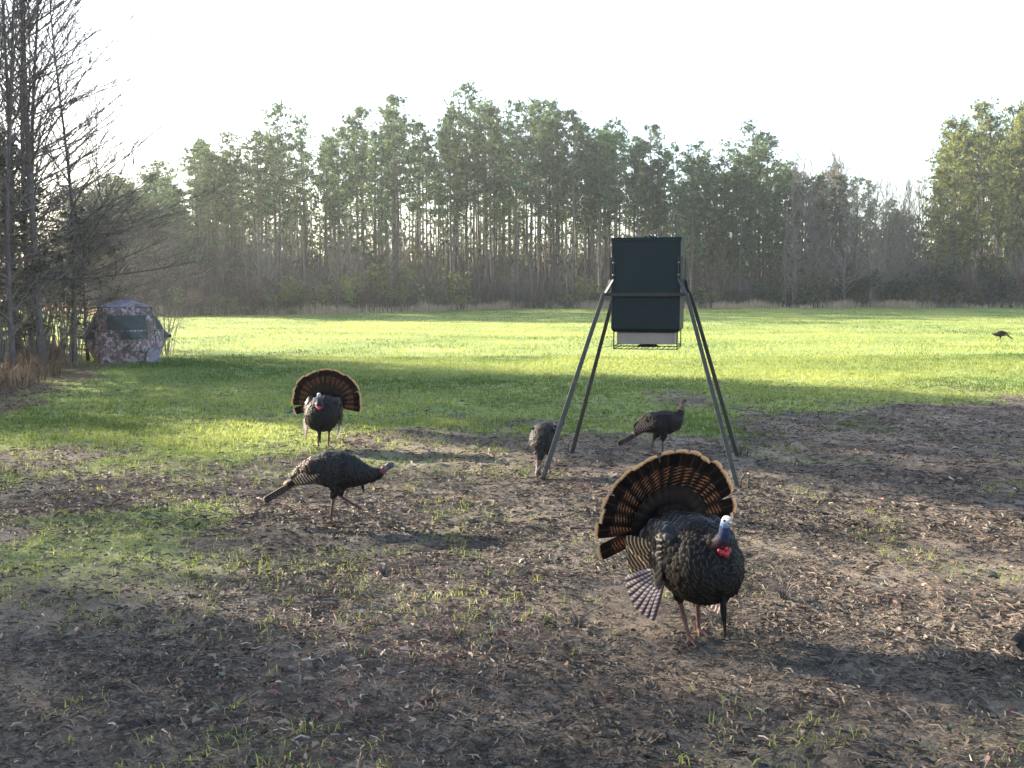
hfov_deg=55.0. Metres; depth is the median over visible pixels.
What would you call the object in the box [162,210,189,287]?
bare sapling
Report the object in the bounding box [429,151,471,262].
pine tree
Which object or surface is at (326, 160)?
pine tree
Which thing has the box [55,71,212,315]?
bare tree
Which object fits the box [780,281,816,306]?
shrub
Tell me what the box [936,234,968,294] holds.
bare sapling
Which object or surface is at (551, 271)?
bare sapling
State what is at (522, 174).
pine tree
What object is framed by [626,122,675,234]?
pine tree
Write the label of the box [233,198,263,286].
bare sapling
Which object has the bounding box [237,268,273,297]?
bare bush
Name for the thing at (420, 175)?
pine tree
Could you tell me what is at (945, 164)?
pine tree
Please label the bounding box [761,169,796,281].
pine tree
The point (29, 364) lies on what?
dead grass
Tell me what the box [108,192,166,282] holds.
pine tree
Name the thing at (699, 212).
pine tree
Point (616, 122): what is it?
pine tree
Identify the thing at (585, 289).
shrub
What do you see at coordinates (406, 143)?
pine tree
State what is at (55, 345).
thicket
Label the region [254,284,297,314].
shrub
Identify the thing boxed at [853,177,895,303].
bare sapling
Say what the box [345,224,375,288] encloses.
bare sapling
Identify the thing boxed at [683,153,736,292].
pine tree
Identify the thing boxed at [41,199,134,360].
evergreen sapling
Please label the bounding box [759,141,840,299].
bare sapling
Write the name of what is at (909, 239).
pine tree
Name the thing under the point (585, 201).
pine tree
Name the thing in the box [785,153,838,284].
bare sapling
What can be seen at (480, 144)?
pine tree
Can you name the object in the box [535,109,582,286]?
pine tree
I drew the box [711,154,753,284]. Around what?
pine tree
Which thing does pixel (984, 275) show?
shrub
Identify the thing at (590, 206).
pine tree
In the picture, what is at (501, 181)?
pine tree
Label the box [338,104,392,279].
pine tree
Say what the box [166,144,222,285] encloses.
pine tree
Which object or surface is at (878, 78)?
sky
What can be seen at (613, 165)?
pine tree
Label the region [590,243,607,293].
bare sapling
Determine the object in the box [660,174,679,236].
pine tree
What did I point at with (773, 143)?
pine tree
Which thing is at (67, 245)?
thicket
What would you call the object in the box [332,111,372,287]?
pine tree
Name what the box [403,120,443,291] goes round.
pine tree
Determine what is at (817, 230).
bare sapling
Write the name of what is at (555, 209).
pine tree
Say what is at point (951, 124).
pine tree
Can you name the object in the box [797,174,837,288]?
pine tree
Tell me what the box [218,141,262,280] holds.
pine tree
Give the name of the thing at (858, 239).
bare sapling
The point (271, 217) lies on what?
pine tree
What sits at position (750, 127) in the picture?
pine tree
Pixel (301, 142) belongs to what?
pine tree
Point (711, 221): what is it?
pine tree
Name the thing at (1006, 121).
pine tree
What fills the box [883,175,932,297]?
bare sapling
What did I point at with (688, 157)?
pine tree
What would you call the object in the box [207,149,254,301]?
pine tree
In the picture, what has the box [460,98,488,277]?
pine tree
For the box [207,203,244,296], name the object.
bare sapling
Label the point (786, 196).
pine tree
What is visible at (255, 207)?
pine tree
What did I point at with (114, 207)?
pine tree
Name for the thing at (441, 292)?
bare bush
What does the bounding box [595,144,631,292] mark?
pine tree
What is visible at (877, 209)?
bare sapling
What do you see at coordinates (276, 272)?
bare sapling
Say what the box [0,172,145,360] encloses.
thicket
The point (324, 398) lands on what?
turkey
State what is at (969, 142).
pine tree
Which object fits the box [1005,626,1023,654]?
turkey
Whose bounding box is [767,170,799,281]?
pine tree
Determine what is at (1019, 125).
pine tree
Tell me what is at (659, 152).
pine tree
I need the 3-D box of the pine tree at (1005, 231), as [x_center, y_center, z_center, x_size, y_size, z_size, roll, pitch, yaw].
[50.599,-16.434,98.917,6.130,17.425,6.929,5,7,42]
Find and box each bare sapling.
[100,201,120,286]
[106,213,156,295]
[138,198,176,284]
[139,203,177,288]
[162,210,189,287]
[170,206,209,297]
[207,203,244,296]
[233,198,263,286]
[243,216,280,304]
[257,229,278,294]
[259,256,272,302]
[267,228,297,292]
[275,213,313,287]
[316,215,344,282]
[325,240,350,306]
[328,215,360,290]
[329,207,373,307]
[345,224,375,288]
[374,219,403,310]
[389,226,420,288]
[523,258,540,308]
[545,254,558,293]
[553,239,580,302]
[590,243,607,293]
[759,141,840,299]
[761,240,780,287]
[770,143,830,296]
[771,169,831,293]
[777,172,826,279]
[780,181,825,290]
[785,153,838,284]
[787,158,856,291]
[790,181,830,285]
[797,173,849,302]
[797,184,831,277]
[803,153,880,286]
[808,146,878,285]
[809,139,856,279]
[819,158,862,287]
[819,188,880,300]
[824,178,865,282]
[825,159,875,281]
[841,191,884,289]
[845,197,883,294]
[847,164,906,303]
[847,177,917,279]
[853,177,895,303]
[865,198,905,299]
[871,174,924,278]
[874,174,915,299]
[880,167,933,299]
[880,184,940,274]
[880,202,919,297]
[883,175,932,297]
[887,164,948,298]
[887,197,916,275]
[890,176,938,282]
[893,173,943,279]
[909,226,930,299]
[914,260,928,306]
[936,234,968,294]
[937,219,959,296]
[963,247,980,296]
[991,225,1018,279]
[1008,240,1023,302]
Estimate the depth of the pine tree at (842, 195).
100.62 m
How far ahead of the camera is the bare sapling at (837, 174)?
94.92 m
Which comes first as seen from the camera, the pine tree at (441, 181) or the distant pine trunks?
the pine tree at (441, 181)
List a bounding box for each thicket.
[0,158,146,357]
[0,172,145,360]
[0,236,80,367]
[3,169,141,347]
[17,182,131,356]
[18,189,221,316]
[28,181,183,351]
[44,191,213,318]
[47,200,228,310]
[49,219,185,306]
[111,261,211,354]
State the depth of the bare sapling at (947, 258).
93.46 m
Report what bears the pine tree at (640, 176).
on the ground at (612, 608)
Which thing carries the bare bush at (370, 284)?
on the ground at (612, 608)
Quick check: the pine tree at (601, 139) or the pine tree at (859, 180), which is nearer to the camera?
the pine tree at (601, 139)
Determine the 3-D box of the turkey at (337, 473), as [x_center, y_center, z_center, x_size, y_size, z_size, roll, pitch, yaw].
[-1.283,0.723,6.969,0.956,0.515,0.285,0,5,-2]
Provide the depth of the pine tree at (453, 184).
92.84 m
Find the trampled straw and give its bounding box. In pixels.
[0,379,1023,537]
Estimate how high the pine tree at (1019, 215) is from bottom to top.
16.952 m
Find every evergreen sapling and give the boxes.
[0,128,89,356]
[0,141,80,355]
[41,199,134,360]
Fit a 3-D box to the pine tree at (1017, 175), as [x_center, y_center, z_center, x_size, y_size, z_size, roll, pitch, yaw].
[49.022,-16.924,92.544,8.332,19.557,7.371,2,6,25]
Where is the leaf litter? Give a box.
[0,468,1023,767]
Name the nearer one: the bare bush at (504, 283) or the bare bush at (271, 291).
the bare bush at (271, 291)
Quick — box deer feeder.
[537,235,749,487]
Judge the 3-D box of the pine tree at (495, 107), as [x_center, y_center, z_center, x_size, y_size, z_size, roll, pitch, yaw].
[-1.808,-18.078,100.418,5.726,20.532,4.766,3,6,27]
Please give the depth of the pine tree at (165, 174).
72.07 m
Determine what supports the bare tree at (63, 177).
on the ground at (612, 608)
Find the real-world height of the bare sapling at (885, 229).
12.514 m
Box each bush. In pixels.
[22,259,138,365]
[151,277,177,308]
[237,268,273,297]
[255,279,279,306]
[273,268,312,304]
[352,260,385,304]
[396,263,426,299]
[426,274,446,304]
[500,265,526,300]
[541,265,568,293]
[559,271,593,305]
[820,275,840,305]
[865,267,887,304]
[955,261,979,292]
[992,267,1023,299]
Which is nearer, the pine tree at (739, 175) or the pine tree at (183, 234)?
the pine tree at (183, 234)
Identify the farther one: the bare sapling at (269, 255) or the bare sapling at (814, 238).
the bare sapling at (814, 238)
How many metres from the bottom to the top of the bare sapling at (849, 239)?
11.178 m
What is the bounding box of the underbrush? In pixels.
[21,252,1023,315]
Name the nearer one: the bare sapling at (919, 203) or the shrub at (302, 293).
the shrub at (302, 293)
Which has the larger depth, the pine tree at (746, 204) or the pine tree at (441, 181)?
the pine tree at (746, 204)
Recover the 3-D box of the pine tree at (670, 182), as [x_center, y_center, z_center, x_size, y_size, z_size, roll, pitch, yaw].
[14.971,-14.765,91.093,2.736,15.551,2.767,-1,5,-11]
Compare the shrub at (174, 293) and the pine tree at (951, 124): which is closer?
the shrub at (174, 293)
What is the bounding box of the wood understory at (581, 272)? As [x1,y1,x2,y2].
[52,182,1022,301]
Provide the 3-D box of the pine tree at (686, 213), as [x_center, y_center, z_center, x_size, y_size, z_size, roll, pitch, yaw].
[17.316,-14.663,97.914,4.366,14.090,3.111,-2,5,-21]
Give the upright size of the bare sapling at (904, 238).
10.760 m
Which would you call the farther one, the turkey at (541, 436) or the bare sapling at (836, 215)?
the bare sapling at (836, 215)
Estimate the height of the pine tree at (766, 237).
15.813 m
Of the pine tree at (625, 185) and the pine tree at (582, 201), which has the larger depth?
the pine tree at (625, 185)
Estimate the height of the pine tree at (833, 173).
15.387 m
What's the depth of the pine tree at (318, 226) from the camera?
83.68 m
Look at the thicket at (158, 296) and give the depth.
27.23 m
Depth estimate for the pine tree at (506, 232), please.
105.42 m
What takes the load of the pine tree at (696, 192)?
on the ground at (612, 608)
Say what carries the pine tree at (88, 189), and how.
on the ground at (612, 608)
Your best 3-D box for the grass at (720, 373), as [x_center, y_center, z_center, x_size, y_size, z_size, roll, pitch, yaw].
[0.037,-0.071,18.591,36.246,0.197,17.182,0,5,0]
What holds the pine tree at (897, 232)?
on the ground at (612, 608)
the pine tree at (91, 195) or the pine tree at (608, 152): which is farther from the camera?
the pine tree at (608, 152)
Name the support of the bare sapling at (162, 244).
on the ground at (612, 608)
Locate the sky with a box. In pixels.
[0,0,1023,300]
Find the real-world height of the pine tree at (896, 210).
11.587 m
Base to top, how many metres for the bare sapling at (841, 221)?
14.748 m
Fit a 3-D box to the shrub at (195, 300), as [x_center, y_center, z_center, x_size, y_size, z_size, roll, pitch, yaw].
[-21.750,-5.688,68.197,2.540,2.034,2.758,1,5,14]
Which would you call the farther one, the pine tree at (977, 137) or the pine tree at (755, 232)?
the pine tree at (755, 232)
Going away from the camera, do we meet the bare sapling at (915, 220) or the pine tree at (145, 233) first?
the pine tree at (145, 233)
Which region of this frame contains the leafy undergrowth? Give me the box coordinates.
[17,262,1023,314]
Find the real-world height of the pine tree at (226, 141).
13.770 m
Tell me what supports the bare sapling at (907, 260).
on the ground at (612, 608)
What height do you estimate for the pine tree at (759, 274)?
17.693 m
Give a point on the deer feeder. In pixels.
(648, 285)
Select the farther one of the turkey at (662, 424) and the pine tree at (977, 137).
the pine tree at (977, 137)
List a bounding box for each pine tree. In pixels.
[49,187,85,276]
[69,192,106,295]
[74,182,98,234]
[87,176,129,253]
[97,172,147,252]
[99,190,148,278]
[103,182,140,220]
[104,185,140,263]
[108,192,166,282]
[116,177,137,190]
[126,159,186,264]
[132,197,164,274]
[135,167,181,276]
[142,174,202,305]
[146,168,189,271]
[148,194,195,273]
[149,177,184,235]
[155,197,208,306]
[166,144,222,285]
[175,156,253,305]
[176,150,238,304]
[180,136,220,274]
[185,138,214,298]
[186,147,220,245]
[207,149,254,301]
[210,130,250,280]
[211,154,247,275]
[211,163,256,270]
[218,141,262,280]
[222,164,246,257]
[235,127,284,286]
[243,136,281,303]
[244,165,267,255]
[245,134,280,264]
[250,99,305,303]
[252,134,298,292]
[255,154,294,283]
[266,140,307,278]
[268,145,315,275]
[280,111,319,286]
[287,127,321,281]
[289,152,319,283]
[307,131,352,275]
[307,145,340,282]
[309,147,344,268]
[314,129,340,284]
[314,137,362,277]
[316,125,361,269]
[330,126,386,300]
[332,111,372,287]
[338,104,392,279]
[341,149,382,259]
[343,145,379,236]
[355,133,401,288]
[358,130,392,280]
[360,135,401,269]
[367,107,420,310]
[371,91,421,272]
[372,109,414,283]
[373,105,414,249]
[376,138,413,209]
[398,144,433,270]
[401,156,452,277]
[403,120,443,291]
[405,127,433,247]
[409,135,440,279]
[416,126,463,288]
[429,107,468,298]
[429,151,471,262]
[430,120,470,283]
[433,104,472,274]
[434,80,494,285]
[436,138,475,287]
[437,109,475,274]
[452,105,514,287]
[455,118,496,288]
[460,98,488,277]
[460,141,487,284]
[462,96,507,268]
[471,136,520,227]
[475,135,515,289]
[476,117,508,296]
[477,103,520,265]
[479,130,521,269]
[481,130,528,289]
[492,98,535,302]
[497,154,534,267]
[500,96,559,272]
[503,121,536,277]
[512,96,574,291]
[512,123,536,279]
[517,134,546,301]
[521,123,551,266]
[528,97,572,282]
[529,109,565,281]
[530,124,559,287]
[533,118,576,296]
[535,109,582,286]
[541,111,575,282]
[547,107,598,301]
[548,115,594,282]
[560,160,583,265]
[565,136,613,299]
[568,145,603,242]
[569,124,612,286]
[571,139,611,292]
[575,131,629,302]
[575,135,625,296]
[592,121,625,284]
[594,131,640,237]
[595,128,626,259]
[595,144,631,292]
[595,155,615,263]
[601,116,630,237]
[607,140,636,237]
[617,140,663,235]
[617,159,664,236]
[618,146,647,234]
[620,135,642,236]
[623,185,661,236]
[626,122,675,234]
[627,147,652,236]
[633,143,687,236]
[636,162,669,236]
[641,163,673,236]
[654,154,678,230]
[660,140,688,236]
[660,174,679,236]
[661,140,721,300]
[665,189,688,235]
[667,160,716,279]
[668,168,699,273]
[675,153,710,230]
[682,161,707,287]
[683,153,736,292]
[684,147,729,278]
[695,183,719,282]
[696,154,746,273]
[702,177,722,276]
[707,137,762,286]
[707,170,739,298]
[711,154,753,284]
[715,151,769,300]
[725,118,780,295]
[732,168,760,280]
[734,145,782,285]
[738,128,796,296]
[738,187,770,274]
[746,134,780,278]
[752,161,788,270]
[753,174,773,280]
[758,170,805,285]
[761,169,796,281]
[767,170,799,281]
[774,177,825,282]
[775,158,800,274]
[783,168,808,267]
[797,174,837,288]
[807,188,833,261]
[808,171,838,282]
[820,163,855,253]
[823,175,857,302]
[824,172,858,270]
[843,175,872,276]
[852,178,883,259]
[856,205,881,265]
[872,198,910,270]
[879,218,908,263]
[903,216,929,265]
[906,164,970,301]
[917,113,988,275]
[920,152,968,281]
[924,114,984,277]
[926,126,985,299]
[940,96,1015,297]
[947,134,992,279]
[965,106,1016,283]
[969,142,1023,301]
[972,139,996,265]
[976,137,1000,278]
[978,99,1023,297]
[979,133,1004,264]
[986,138,1023,267]
[987,107,1023,255]
[990,110,1023,279]
[992,137,1023,276]
[998,101,1023,278]
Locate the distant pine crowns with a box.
[179,143,1022,278]
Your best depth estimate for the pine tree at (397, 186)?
82.48 m
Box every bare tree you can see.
[0,0,151,287]
[0,0,163,371]
[0,0,166,372]
[0,0,202,359]
[0,0,215,352]
[0,0,229,360]
[0,0,230,337]
[0,0,250,364]
[0,0,275,362]
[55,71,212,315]
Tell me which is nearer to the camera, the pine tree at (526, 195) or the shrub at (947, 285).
the shrub at (947, 285)
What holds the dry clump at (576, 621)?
on the ground at (612, 608)
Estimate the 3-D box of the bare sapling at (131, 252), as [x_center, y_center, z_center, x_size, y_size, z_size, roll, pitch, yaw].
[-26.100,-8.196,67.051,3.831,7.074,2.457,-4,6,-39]
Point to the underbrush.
(479, 291)
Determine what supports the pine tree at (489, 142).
on the ground at (612, 608)
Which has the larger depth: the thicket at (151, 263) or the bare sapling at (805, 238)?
the bare sapling at (805, 238)
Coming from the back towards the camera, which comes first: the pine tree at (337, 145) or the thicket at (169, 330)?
the pine tree at (337, 145)
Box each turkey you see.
[262,450,397,523]
[291,368,361,448]
[529,421,559,477]
[594,449,745,646]
[616,398,687,454]
[991,330,1012,340]
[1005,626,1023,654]
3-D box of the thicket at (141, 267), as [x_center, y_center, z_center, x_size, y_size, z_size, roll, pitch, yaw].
[-9.871,-2.851,25.451,4.611,4.510,4.621,-1,5,-13]
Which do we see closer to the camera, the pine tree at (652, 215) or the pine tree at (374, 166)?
the pine tree at (374, 166)
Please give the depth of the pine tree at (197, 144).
75.92 m
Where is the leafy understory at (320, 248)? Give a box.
[18,225,1021,303]
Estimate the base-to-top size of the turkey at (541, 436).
0.476 m
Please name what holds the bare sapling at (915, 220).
on the ground at (612, 608)
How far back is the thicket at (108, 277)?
29.33 m
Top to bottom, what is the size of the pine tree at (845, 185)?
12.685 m
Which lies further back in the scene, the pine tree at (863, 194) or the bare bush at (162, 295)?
the pine tree at (863, 194)
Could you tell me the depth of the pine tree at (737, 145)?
95.73 m
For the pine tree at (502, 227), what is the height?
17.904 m
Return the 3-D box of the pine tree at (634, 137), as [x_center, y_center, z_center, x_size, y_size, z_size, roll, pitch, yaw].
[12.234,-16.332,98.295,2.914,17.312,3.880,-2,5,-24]
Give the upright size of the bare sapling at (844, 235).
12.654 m
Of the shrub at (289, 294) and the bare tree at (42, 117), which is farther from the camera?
the shrub at (289, 294)
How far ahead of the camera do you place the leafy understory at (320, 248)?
93.46 m
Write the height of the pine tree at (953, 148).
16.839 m
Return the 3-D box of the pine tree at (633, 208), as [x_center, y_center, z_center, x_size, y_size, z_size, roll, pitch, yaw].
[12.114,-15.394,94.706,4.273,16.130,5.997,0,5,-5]
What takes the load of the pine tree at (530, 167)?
on the ground at (612, 608)
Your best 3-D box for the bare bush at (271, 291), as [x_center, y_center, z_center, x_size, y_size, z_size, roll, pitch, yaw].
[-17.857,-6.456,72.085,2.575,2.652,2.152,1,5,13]
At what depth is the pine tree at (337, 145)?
76.73 m
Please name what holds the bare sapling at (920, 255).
on the ground at (612, 608)
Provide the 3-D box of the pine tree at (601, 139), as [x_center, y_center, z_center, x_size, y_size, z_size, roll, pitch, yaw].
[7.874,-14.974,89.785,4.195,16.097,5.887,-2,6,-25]
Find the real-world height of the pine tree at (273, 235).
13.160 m
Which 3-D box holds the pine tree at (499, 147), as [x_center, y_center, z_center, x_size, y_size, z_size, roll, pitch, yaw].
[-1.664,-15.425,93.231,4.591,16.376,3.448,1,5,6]
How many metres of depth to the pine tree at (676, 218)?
110.53 m
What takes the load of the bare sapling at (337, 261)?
on the ground at (612, 608)
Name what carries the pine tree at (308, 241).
on the ground at (612, 608)
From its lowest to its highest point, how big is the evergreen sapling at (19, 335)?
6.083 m
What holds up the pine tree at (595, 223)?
on the ground at (612, 608)
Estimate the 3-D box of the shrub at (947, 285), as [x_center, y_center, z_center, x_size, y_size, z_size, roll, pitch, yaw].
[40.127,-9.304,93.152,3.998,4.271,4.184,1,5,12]
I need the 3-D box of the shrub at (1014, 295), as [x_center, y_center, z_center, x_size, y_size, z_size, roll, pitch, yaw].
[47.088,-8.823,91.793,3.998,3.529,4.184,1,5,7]
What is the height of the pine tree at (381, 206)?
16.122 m
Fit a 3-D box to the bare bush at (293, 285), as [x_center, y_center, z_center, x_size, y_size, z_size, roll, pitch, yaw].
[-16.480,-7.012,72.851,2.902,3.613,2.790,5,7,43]
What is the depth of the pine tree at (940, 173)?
91.82 m
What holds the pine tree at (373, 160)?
on the ground at (612, 608)
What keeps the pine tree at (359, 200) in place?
on the ground at (612, 608)
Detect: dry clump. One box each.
[371,556,394,573]
[555,599,602,626]
[753,569,809,599]
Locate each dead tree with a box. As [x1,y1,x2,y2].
[776,233,791,307]
[786,225,804,305]
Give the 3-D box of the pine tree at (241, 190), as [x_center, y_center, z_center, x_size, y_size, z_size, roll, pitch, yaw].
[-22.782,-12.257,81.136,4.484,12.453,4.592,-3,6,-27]
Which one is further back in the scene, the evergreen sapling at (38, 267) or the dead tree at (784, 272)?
the dead tree at (784, 272)
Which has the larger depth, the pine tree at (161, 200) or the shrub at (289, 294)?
the pine tree at (161, 200)
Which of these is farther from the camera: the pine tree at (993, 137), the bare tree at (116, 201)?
the pine tree at (993, 137)
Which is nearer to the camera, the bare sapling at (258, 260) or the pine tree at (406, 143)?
the bare sapling at (258, 260)
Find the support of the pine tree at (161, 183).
on the ground at (612, 608)
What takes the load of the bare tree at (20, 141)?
on the ground at (612, 608)
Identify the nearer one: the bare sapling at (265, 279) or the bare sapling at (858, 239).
the bare sapling at (265, 279)
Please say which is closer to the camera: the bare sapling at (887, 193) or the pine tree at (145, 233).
the pine tree at (145, 233)
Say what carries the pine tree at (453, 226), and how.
on the ground at (612, 608)
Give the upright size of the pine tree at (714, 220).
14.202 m
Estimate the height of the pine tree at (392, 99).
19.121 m
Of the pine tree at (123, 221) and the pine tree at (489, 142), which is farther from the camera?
the pine tree at (489, 142)
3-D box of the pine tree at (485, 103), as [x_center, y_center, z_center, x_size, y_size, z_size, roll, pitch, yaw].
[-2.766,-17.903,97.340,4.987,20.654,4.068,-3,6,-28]
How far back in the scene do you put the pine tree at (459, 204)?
89.02 m
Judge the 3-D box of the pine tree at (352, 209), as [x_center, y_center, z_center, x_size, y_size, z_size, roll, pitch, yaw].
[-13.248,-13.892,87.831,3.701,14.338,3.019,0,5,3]
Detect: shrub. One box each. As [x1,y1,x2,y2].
[147,285,184,315]
[175,288,215,315]
[210,293,241,314]
[232,276,271,314]
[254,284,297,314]
[273,275,322,310]
[289,281,329,312]
[327,277,359,307]
[355,288,384,311]
[450,295,472,309]
[522,288,546,307]
[574,283,591,306]
[696,291,722,306]
[730,290,749,306]
[755,283,786,307]
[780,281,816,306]
[820,285,846,303]
[842,267,880,307]
[876,279,905,302]
[877,267,938,304]
[920,263,961,307]
[943,276,986,307]
[961,265,1020,307]
[992,271,1023,307]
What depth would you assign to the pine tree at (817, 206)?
94.03 m
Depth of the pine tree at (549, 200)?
92.39 m
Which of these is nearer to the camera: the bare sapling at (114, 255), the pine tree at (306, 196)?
the bare sapling at (114, 255)
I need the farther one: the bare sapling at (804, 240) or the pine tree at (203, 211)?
the bare sapling at (804, 240)
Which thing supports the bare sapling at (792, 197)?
on the ground at (612, 608)
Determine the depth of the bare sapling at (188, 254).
71.12 m
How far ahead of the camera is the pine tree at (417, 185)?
87.06 m
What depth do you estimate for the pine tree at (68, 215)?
76.23 m
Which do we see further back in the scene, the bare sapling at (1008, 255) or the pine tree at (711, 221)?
the pine tree at (711, 221)
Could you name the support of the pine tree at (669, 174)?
on the ground at (612, 608)
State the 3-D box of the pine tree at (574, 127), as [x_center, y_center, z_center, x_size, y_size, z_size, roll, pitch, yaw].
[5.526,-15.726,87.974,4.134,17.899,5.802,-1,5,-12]
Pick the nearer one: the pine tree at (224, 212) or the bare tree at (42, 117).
the bare tree at (42, 117)
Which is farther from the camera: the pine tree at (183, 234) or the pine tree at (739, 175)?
the pine tree at (739, 175)
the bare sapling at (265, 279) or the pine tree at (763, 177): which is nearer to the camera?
the bare sapling at (265, 279)
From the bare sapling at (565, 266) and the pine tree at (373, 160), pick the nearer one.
the pine tree at (373, 160)
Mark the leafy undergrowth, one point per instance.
(929, 298)
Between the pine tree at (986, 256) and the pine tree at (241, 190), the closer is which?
the pine tree at (241, 190)
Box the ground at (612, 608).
[0,308,1023,767]
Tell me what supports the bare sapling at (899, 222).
on the ground at (612, 608)
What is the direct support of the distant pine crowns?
on the ground at (612, 608)
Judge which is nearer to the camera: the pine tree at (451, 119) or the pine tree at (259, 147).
the pine tree at (259, 147)
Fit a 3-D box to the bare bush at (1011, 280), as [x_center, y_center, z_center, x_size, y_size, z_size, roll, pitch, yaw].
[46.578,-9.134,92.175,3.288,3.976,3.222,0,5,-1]
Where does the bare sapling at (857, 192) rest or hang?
on the ground at (612, 608)
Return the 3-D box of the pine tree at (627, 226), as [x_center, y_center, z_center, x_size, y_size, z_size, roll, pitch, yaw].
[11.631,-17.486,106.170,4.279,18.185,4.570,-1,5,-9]
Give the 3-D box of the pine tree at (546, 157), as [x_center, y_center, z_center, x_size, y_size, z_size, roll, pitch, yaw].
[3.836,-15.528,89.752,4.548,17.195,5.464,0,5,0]
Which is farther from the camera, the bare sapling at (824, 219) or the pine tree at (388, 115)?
the bare sapling at (824, 219)
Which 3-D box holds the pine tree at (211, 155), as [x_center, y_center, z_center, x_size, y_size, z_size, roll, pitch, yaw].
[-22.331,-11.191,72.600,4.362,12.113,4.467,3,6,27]
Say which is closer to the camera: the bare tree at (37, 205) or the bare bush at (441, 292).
the bare tree at (37, 205)
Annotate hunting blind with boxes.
[65,297,179,363]
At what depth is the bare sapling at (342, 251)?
76.97 m
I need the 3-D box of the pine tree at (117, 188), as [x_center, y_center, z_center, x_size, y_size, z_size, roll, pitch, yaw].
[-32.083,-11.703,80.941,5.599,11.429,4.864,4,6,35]
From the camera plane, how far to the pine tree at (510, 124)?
86.32 m
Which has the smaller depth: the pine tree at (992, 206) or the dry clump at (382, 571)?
the dry clump at (382, 571)
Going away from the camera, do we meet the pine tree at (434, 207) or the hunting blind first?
the hunting blind
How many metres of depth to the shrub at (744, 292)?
92.14 m
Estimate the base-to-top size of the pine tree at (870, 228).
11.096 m
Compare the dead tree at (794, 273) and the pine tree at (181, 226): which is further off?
the dead tree at (794, 273)
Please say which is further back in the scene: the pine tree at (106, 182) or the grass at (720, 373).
the pine tree at (106, 182)
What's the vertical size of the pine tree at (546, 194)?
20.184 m
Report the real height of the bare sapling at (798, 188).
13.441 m
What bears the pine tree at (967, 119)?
on the ground at (612, 608)
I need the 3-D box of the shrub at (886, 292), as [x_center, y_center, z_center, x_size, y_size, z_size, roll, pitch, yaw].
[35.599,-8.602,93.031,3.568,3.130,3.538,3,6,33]
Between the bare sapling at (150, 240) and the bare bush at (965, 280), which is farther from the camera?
the bare bush at (965, 280)
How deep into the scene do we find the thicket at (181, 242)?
31.46 m
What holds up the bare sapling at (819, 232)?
on the ground at (612, 608)
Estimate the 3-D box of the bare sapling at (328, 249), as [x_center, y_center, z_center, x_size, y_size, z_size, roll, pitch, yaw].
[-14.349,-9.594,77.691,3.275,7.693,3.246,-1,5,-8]
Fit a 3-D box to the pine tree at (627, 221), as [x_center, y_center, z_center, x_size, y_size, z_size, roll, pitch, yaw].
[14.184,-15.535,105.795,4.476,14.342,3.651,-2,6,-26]
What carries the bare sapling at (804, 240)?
on the ground at (612, 608)
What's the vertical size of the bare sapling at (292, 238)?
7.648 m
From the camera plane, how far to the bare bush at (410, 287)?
80.21 m
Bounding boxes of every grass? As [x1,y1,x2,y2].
[0,336,65,393]
[0,352,1023,454]
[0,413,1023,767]
[7,307,1023,359]
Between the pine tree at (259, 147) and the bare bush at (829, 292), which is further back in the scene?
the bare bush at (829, 292)
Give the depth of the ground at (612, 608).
5.91 m
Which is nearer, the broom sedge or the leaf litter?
the leaf litter
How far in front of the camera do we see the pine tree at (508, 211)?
92.52 m
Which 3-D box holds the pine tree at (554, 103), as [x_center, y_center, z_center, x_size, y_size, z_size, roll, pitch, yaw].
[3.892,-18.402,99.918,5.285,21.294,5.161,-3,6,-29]
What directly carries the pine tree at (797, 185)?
on the ground at (612, 608)
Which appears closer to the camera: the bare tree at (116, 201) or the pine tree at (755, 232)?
the bare tree at (116, 201)
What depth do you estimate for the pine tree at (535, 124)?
107.31 m
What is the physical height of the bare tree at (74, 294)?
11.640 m
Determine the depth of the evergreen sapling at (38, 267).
22.66 m
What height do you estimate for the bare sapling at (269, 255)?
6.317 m
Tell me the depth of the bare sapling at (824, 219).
93.66 m
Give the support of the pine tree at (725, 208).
on the ground at (612, 608)
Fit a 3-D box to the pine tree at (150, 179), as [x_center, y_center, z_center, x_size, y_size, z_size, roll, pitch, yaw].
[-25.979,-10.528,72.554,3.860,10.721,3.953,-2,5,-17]
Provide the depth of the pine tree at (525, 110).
95.99 m
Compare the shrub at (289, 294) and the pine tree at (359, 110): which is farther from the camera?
the pine tree at (359, 110)
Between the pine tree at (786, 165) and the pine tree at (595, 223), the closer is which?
the pine tree at (595, 223)
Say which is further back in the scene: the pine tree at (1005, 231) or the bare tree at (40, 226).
the pine tree at (1005, 231)
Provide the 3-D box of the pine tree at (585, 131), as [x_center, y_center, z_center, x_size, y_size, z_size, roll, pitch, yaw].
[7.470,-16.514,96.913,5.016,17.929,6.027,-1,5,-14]
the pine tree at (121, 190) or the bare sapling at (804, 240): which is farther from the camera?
the bare sapling at (804, 240)
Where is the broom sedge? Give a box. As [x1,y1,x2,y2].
[42,297,1022,315]
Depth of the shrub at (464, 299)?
83.38 m
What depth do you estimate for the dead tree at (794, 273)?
91.54 m
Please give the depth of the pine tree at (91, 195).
71.87 m
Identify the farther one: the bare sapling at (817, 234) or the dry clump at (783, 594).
the bare sapling at (817, 234)
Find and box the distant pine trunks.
[192,151,1022,280]
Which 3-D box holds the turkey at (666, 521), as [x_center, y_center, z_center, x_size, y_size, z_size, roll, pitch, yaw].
[0.844,0.754,4.590,0.788,0.861,0.650,-2,5,-22]
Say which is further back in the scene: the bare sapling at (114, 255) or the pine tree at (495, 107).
the pine tree at (495, 107)
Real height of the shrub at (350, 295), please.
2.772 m
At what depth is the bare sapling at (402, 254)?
82.08 m

